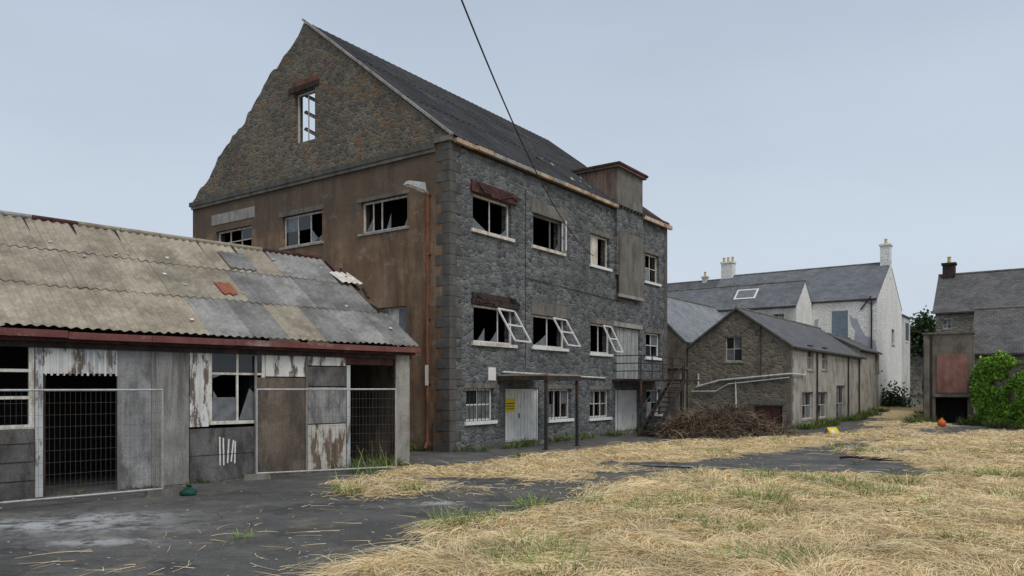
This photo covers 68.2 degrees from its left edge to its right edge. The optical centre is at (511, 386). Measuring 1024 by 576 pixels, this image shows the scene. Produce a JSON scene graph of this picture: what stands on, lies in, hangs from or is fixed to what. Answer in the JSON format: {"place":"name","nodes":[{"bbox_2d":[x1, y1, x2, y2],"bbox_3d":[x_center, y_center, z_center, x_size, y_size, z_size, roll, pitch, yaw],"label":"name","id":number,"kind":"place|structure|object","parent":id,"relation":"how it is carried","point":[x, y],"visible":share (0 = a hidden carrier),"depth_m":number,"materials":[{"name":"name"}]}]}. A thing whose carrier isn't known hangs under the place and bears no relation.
{"place":"outdoors","nodes":[
{"label":"outdoors","id":0,"kind":"place"},
{"bbox_2d":[0,394,1023,575],"bbox_3d":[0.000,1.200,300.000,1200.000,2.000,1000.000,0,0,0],"label":"ground","id":1,"kind":"structure","parent":0,"point":[42,528],"depth_m":13.45,"materials":[{"name":"grey asphalt"}]},
{"bbox_2d":[0,389,179,503],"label":"temporary fence panel","id":2,"kind":"object","parent":1,"relation":"on","point":[157,492],"visible":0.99,"depth_m":14.47,"materials":[{"name":"metal"}]},
{"bbox_2d":[179,485,196,495],"bbox_3d":[-6.564,2.095,15.343,0.331,0.228,0.338,0,0,0],"label":"green plastic bag","id":3,"kind":"object","parent":1,"relation":"on","point":[188,490],"visible":1,"depth_m":15.25,"materials":[{"name":"green plastic"}]},
{"bbox_2d":[0,210,420,500],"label":"corrugated roof shed","id":4,"kind":"structure","parent":1,"relation":"on","point":[189,325],"depth_m":18.24,"materials":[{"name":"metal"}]},
{"bbox_2d":[0,340,264,429],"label":"window frames","id":5,"kind":"structure","parent":4,"relation":"in","point":[222,410],"depth_m":17.69,"materials":[{"name":"white wood"}]},
{"bbox_2d":[0,441,644,568],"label":"scattered litter","id":6,"kind":"object","parent":1,"relation":"on","point":[188,509],"visible":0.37,"depth_m":10.96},
{"bbox_2d":[242,388,405,480],"bbox_3d":[-4.540,1.119,18.750,4.066,2.161,0.240,0,0,-26],"label":"temporary fence panel","id":7,"kind":"object","parent":1,"relation":"on","point":[257,475],"visible":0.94,"depth_m":18.64,"materials":[{"name":"metal"}]},
{"bbox_2d":[318,441,408,483],"bbox_3d":[-3.540,1.781,18.158,1.582,0.847,3.636,0,0,29],"label":"tall weed clump","id":8,"kind":"object","parent":1,"relation":"on","point":[367,466],"visible":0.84,"depth_m":18.46,"materials":[{"name":"green plant"}]},
{"bbox_2d":[189,18,699,451],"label":"derelict stone warehouse","id":9,"kind":"structure","parent":1,"relation":"on","point":[425,212],"depth_m":29.34,"materials":[{"name":"stone"}]},
{"bbox_2d":[219,90,657,420],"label":"window frames","id":10,"kind":"structure","parent":9,"relation":"in","point":[478,400],"depth_m":30.17,"materials":[{"name":"white wood"}]},
{"bbox_2d":[504,327,637,446],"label":"doors","id":11,"kind":"structure","parent":9,"relation":"in","point":[521,423],"depth_m":35.42,"materials":[{"name":"white paint"}]},
{"bbox_2d":[14,419,1023,575],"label":"dry straw grass","id":12,"kind":"structure","parent":1,"relation":"on","point":[939,557],"depth_m":11.56,"materials":[{"name":"beige plant"}]},
{"bbox_2d":[74,400,1023,493],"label":"wall base weeds","id":13,"kind":"object","parent":1,"relation":"on","point":[862,415],"depth_m":38.58,"materials":[{"name":"green plant"}]},
{"bbox_2d":[230,431,1023,575],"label":"green grass tufts","id":14,"kind":"object","parent":1,"relation":"on","point":[995,471],"visible":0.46,"depth_m":12.70,"materials":[{"name":"plant"}]},
{"bbox_2d":[639,464,714,467],"bbox_3d":[4.512,2.170,20.750,2.165,0.001,0.280,0,0,21],"label":"painted parking line","id":15,"kind":"object","parent":1,"relation":"on","point":[673,465],"visible":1,"depth_m":20.86,"materials":[{"name":"paint"}]},
{"bbox_2d":[667,296,722,425],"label":"slate roofed workshop","id":16,"kind":"structure","parent":1,"relation":"on","point":[688,322],"depth_m":44.37,"materials":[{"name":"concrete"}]},
{"bbox_2d":[635,402,813,439],"bbox_3d":[9.460,1.764,33.926,8.441,2.493,7.234,0,0,0],"label":"dead brushwood pile","id":17,"kind":"object","parent":1,"relation":"on","point":[695,427],"visible":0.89,"depth_m":33.13,"materials":[{"name":"brown wood"}]},
{"bbox_2d":[667,279,811,324],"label":"white gabled wing","id":18,"kind":"structure","parent":1,"relation":"on","point":[790,300],"depth_m":61.95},
{"bbox_2d":[773,314,783,317],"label":"windows","id":19,"kind":"structure","parent":18,"relation":"in","point":[778,315],"depth_m":59.90,"materials":[{"name":"grey glass"}]},
{"bbox_2d":[812,298,876,303],"bbox_3d":[22.940,-6.961,64.076,14.600,0.120,0.120,0,0,36],"label":"gutter","id":20,"kind":"object","parent":18,"relation":"on","point":[844,300],"visible":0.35,"depth_m":61.18,"materials":[{"name":"metal"}]},
{"bbox_2d":[685,306,865,428],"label":"stone outbuilding","id":21,"kind":"structure","parent":1,"relation":"on","point":[792,372],"depth_m":41.60,"materials":[{"name":"stone"}]},
{"bbox_2d":[723,336,842,427],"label":"windows","id":22,"kind":"structure","parent":21,"relation":"in","point":[733,345],"depth_m":42.60,"materials":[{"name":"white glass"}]},
{"bbox_2d":[825,427,839,433],"bbox_3d":[14.558,2.023,34.321,0.600,0.366,0.484,0,0,-23],"label":"yellow warning board","id":23,"kind":"object","parent":1,"relation":"on","point":[832,429],"visible":0.66,"depth_m":34.29,"materials":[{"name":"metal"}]},
{"bbox_2d":[827,333,882,411],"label":"lean to store","id":24,"kind":"structure","parent":1,"relation":"on","point":[870,368],"depth_m":57.02,"materials":[{"name":"stone"}]},
{"bbox_2d":[812,269,901,406],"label":"walls","id":25,"kind":"structure","parent":1,"relation":"on","point":[886,314],"depth_m":62.54,"materials":[{"name":"white paint"}]},
{"bbox_2d":[716,262,901,309],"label":"roof","id":26,"kind":"structure","parent":25,"relation":"on","point":[850,282],"depth_m":65.10,"materials":[{"name":"grey stone"}]},
{"bbox_2d":[720,257,736,278],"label":"chimney","id":27,"kind":"object","parent":26,"relation":"on","point":[728,268],"visible":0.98,"depth_m":72.79,"materials":[{"name":"white paint"}]},
{"bbox_2d":[879,239,892,278],"bbox_3d":[32.205,-11.025,65.084,0.910,3.450,1.160,0,0,36],"label":"chimney","id":28,"kind":"object","parent":26,"relation":"on","point":[886,253],"visible":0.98,"depth_m":64.74,"materials":[{"name":"white paint"}]},
{"bbox_2d":[814,296,876,349],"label":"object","id":29,"kind":"object","parent":25,"relation":"attached to","point":[840,322],"visible":0.76,"depth_m":61.18,"materials":[{"name":"white paint"}]},
{"bbox_2d":[854,457,879,463],"bbox_3d":[10.349,2.066,21.722,1.871,0.166,0.294,0,0,-44],"label":"fallen branch","id":30,"kind":"object","parent":1,"relation":"on","point":[867,458],"visible":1,"depth_m":21.46,"materials":[{"name":"wood"}]},
{"bbox_2d":[839,454,901,460],"bbox_3d":[10.362,2.072,21.886,0.164,0.172,1.851,0,0,-39],"label":"fallen branch","id":31,"kind":"object","parent":1,"relation":"on","point":[844,457],"visible":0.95,"depth_m":22.01,"materials":[{"name":"black wood"}]},
{"bbox_2d":[880,370,920,406],"bbox_3d":[30.825,0.182,61.164,4.107,3.115,3.879,0,0,0],"label":"dark shrub","id":32,"kind":"object","parent":1,"relation":"on","point":[893,400],"visible":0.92,"depth_m":60.64,"materials":[{"name":"green plant"}]},
{"bbox_2d":[902,314,911,397],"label":"extension","id":33,"kind":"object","parent":1,"relation":"on","point":[905,349],"visible":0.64,"depth_m":71.85,"materials":[{"name":"paint"}]},
{"bbox_2d":[910,354,922,394],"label":"masonry","id":34,"kind":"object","parent":1,"relation":"on","point":[916,374],"visible":0.11,"depth_m":77.39,"materials":[{"name":"stone"}]},
{"bbox_2d":[910,335,922,353],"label":"broadleaf tree","id":35,"kind":"object","parent":1,"relation":"on","point":[921,343],"visible":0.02,"depth_m":79.16,"materials":[{"name":"green plant"}]},
{"bbox_2d":[910,308,935,388],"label":"broadleaf tree","id":36,"kind":"object","parent":1,"relation":"on","point":[925,323],"visible":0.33,"depth_m":76.33,"materials":[{"name":"green plant"}]},
{"bbox_2d":[937,418,945,427],"bbox_3d":[23.218,1.935,40.818,0.440,0.530,0.433,0,0,0],"label":"orange buoy","id":37,"kind":"object","parent":1,"relation":"on","point":[941,422],"visible":0.97,"depth_m":40.68,"materials":[{"name":"plastic"}]},
{"bbox_2d":[922,331,975,422],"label":"rendered garage","id":38,"kind":"structure","parent":1,"relation":"on","point":[948,361],"depth_m":45.69,"materials":[{"name":"concrete"}]},
{"bbox_2d":[936,313,973,331],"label":"walls","id":39,"kind":"structure","parent":1,"relation":"on","point":[962,322],"depth_m":53.23,"materials":[{"name":"stone"}]},
{"bbox_2d":[941,320,952,329],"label":"windows","id":40,"kind":"structure","parent":39,"relation":"attached to","point":[946,324],"depth_m":53.72,"materials":[{"name":"white glass"}]},
{"bbox_2d":[935,311,974,314],"bbox_3d":[35.384,-5.181,50.052,12.900,0.120,0.120,0,0,36],"label":"gutter","id":41,"kind":"object","parent":39,"relation":"attached to","point":[954,313],"visible":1,"depth_m":53.04,"materials":[{"name":"metal"}]},
{"bbox_2d":[932,268,1023,313],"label":"roof","id":42,"kind":"structure","parent":39,"relation":"on","point":[966,292],"depth_m":53.90,"materials":[{"name":"grey stone"}]},
{"bbox_2d":[941,256,956,278],"bbox_3d":[32.731,-8.675,56.571,0.960,2.150,0.960,0,0,36],"label":"chimney","id":43,"kind":"object","parent":42,"relation":"on","point":[949,269],"visible":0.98,"depth_m":56.29,"materials":[{"name":"brown brick"}]},
{"bbox_2d":[967,350,1023,427],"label":"ivy on wall","id":44,"kind":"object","parent":1,"relation":"on","point":[981,379],"visible":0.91,"depth_m":42.12,"materials":[{"name":"green plant"}]},
{"bbox_2d":[973,305,1023,414],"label":"slate cottage","id":45,"kind":"structure","parent":1,"relation":"on","point":[1001,328],"depth_m":46.36,"materials":[{"name":"stone"}]},
{"bbox_2d":[978,362,1023,421],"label":"masonry","id":46,"kind":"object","parent":1,"relation":"on","point":[1012,371],"visible":0.22,"depth_m":41.31,"materials":[{"name":"stone"}]},
{"bbox_3d":[-5.444,-4.650,-10.361,1.600,13.700,0.320,0,0,0],"label":"utility pole","id":47,"kind":"object","parent":1,"relation":"on","visible":0},
{"bbox_2d":[461,0,592,255],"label":"overhead cable","id":48,"kind":"object","parent":47,"relation":"attached to","point":[510,115],"visible":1,"depth_m":15.38,"materials":[{"name":"metal"}]},
{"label":"walls","id":49,"kind":"object","parent":1,"relation":"on","visible":0},
{"bbox_2d":[667,279,720,289],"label":"roof","id":50,"kind":"structure","parent":49,"relation":"on","point":[691,284],"depth_m":79.53,"materials":[{"name":"stone"}]},
{"bbox_2d":[701,272,708,282],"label":"chimney","id":51,"kind":"object","parent":50,"relation":"on","point":[704,278],"visible":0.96,"depth_m":78.94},
{"bbox_2d":[0,0,1023,325],"label":"sky","id":52,"kind":"structure","parent":0,"point":[769,135],"materials":[{"name":"blue"}]}
]}

